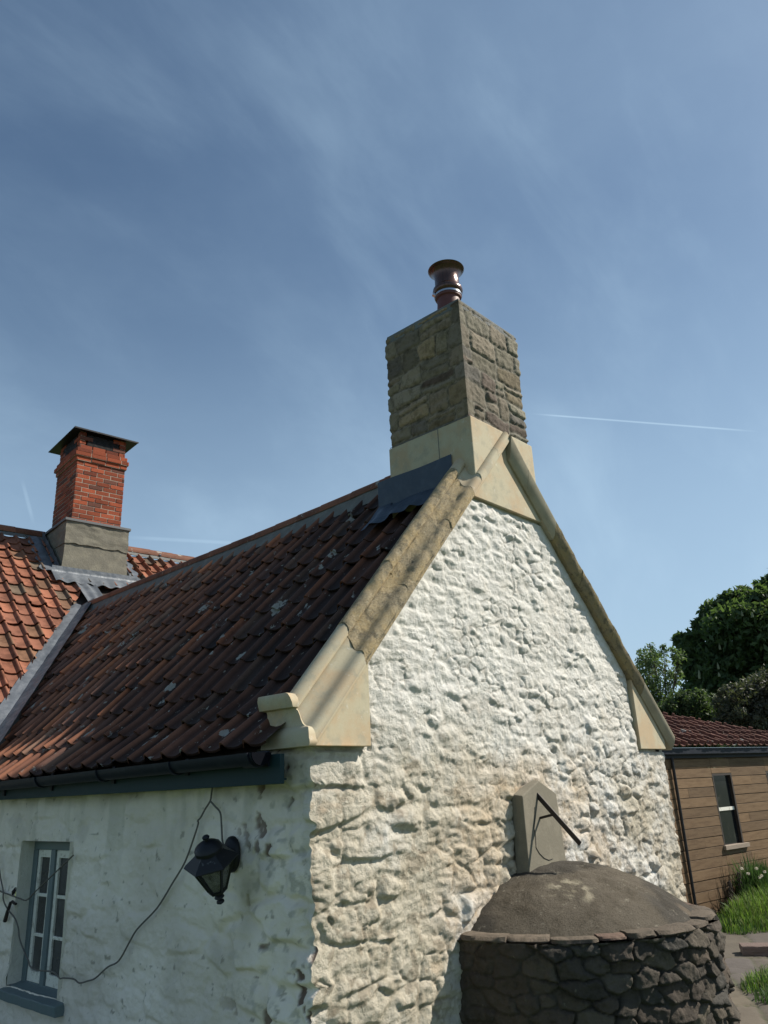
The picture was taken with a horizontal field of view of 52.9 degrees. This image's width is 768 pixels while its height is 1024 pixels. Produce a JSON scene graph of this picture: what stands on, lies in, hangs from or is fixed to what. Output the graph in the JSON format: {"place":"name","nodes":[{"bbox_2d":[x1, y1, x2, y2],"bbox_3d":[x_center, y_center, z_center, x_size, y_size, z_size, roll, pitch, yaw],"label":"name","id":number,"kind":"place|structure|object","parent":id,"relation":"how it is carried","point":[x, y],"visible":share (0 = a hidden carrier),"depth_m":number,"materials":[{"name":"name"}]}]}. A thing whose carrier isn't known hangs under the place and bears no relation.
{"place":"outdoors","nodes":[
{"label":"outdoors","id":0,"kind":"place"},
{"bbox_2d":[0,0,767,696],"label":"sky","id":1,"kind":"structure","parent":0,"point":[219,219],"materials":[{"name":"blue"}]},
{"bbox_2d":[723,930,767,1023],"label":"flagstone path","id":2,"kind":"structure","parent":0,"point":[749,1008],"depth_m":7.28,"materials":[{"name":"grey stone"}]},
{"bbox_2d":[719,880,734,907],"bbox_3d":[4.521,5.080,10.141,0.235,0.427,0.345,4,-21,-17],"label":"dock plant","id":3,"kind":"object","parent":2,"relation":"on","point":[729,887],"visible":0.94,"depth_m":10.16,"materials":[{"name":"green plant"}]},
{"bbox_2d":[736,872,744,894],"bbox_3d":[4.771,5.064,10.245,0.305,0.506,0.252,1,-20,-9],"label":"dock plant","id":4,"kind":"object","parent":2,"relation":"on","point":[739,881],"visible":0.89,"depth_m":10.35,"materials":[{"name":"green plant"}]},
{"bbox_2d":[739,942,767,955],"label":"stone block","id":5,"kind":"structure","parent":2,"relation":"on","point":[754,949],"depth_m":7.85,"materials":[{"name":"grey stone"}]},
{"bbox_2d":[740,960,767,1004],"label":"joint weeds","id":6,"kind":"object","parent":2,"relation":"on","point":[760,980],"visible":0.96,"depth_m":6.61,"materials":[{"name":"green plant"}]},
{"label":"ground","id":7,"kind":"structure","parent":0,"visible":0},
{"bbox_2d":[0,259,686,1023],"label":"stone cottage","id":8,"kind":"structure","parent":7,"relation":"on","point":[368,713],"depth_m":5.49,"materials":[{"name":"white stone"}]},
{"bbox_2d":[3,887,16,921],"bbox_3d":[-2.938,3.101,6.089,0.186,0.254,0.046,-20,-26,39],"label":"iron hook","id":9,"kind":"object","parent":8,"relation":"attached to","point":[13,902],"visible":1,"depth_m":6.08,"materials":[{"name":"black metal"}]},
{"bbox_2d":[0,841,69,1017],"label":"window","id":10,"kind":"structure","parent":8,"relation":"in","point":[45,918],"depth_m":5.92,"materials":[{"name":"grey paint"}]},
{"bbox_2d":[0,855,73,900],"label":"electric cable","id":11,"kind":"object","parent":8,"relation":"attached to","point":[40,886],"visible":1,"depth_m":5.83,"materials":[{"name":"grey plastic"}]},
{"bbox_2d":[0,426,194,703],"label":"wing","id":12,"kind":"structure","parent":8,"relation":"attached to","point":[80,551],"depth_m":12.10,"materials":[{"name":"tile"}]},
{"bbox_2d":[0,788,212,983],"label":"electric cable","id":13,"kind":"object","parent":8,"relation":"attached to","point":[135,931],"visible":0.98,"depth_m":4.92,"materials":[{"name":"grey plastic"}]},
{"bbox_2d":[184,834,239,904],"bbox_3d":[-0.903,1.960,4.243,0.259,0.363,0.432,-11,-21,22],"label":"wall lantern","id":14,"kind":"object","parent":8,"relation":"attached to","point":[211,865],"depth_m":4.14,"materials":[{"name":"black metal"}]},
{"bbox_2d":[210,801,223,844],"bbox_3d":[-0.977,1.847,4.550,0.186,0.282,0.011,-20,-26,39],"label":"electric cable","id":15,"kind":"object","parent":8,"relation":"attached to","point":[213,804],"visible":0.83,"depth_m":4.54,"materials":[{"name":"grey plastic"}]},
{"bbox_2d":[512,780,581,872],"bbox_3d":[1.228,2.183,5.399,0.386,0.602,0.602,-20,-26,39],"label":"sundial","id":16,"kind":"object","parent":8,"relation":"attached to","point":[538,822],"visible":0.94,"depth_m":5.39,"materials":[{"name":"stone"}]},
{"bbox_2d":[457,860,740,1023],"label":"bread oven","id":17,"kind":"object","parent":7,"relation":"on","point":[664,962],"visible":0.94,"depth_m":4.49,"materials":[{"name":"grey stone"}]},
{"bbox_2d":[634,642,686,704],"bbox_3d":[6.616,5.418,17.921,1.287,4.855,1.496,-3,-20,2],"label":"ash sapling","id":18,"kind":"object","parent":7,"relation":"on","point":[651,665],"visible":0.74,"depth_m":18.27,"materials":[{"name":"green plant"}]},
{"bbox_2d":[657,685,725,767],"bbox_3d":[5.868,5.178,15.025,2.088,3.424,1.784,-20,-26,39],"label":"green bush","id":19,"kind":"object","parent":7,"relation":"on","point":[682,703],"visible":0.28,"depth_m":14.77,"materials":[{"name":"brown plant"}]},
{"bbox_2d":[661,712,767,914],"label":"timber shed","id":20,"kind":"structure","parent":7,"relation":"on","point":[721,818],"depth_m":10.98,"materials":[{"name":"brown wood"}]},
{"bbox_2d":[711,773,749,849],"bbox_3d":[4.958,4.299,11.123,0.660,1.010,0.115,13,-25,-37],"label":"window","id":21,"kind":"structure","parent":20,"relation":"in","point":[723,786],"depth_m":11.14,"materials":[{"name":"grey wood"}]},
{"bbox_2d":[670,574,767,712],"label":"chestnut tree","id":22,"kind":"object","parent":7,"relation":"on","point":[729,627],"visible":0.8,"depth_m":21.99,"materials":[{"name":"green plant"}]},
{"bbox_2d":[710,663,767,765],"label":"purple leaved shrub","id":23,"kind":"object","parent":7,"relation":"on","point":[744,703],"visible":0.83,"depth_m":13.62,"materials":[{"name":"brown plant"}]},
{"bbox_2d":[716,851,767,934],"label":"long grass","id":24,"kind":"structure","parent":7,"relation":"on","point":[739,916],"depth_m":9.59,"materials":[{"name":"green plant"}]}
]}

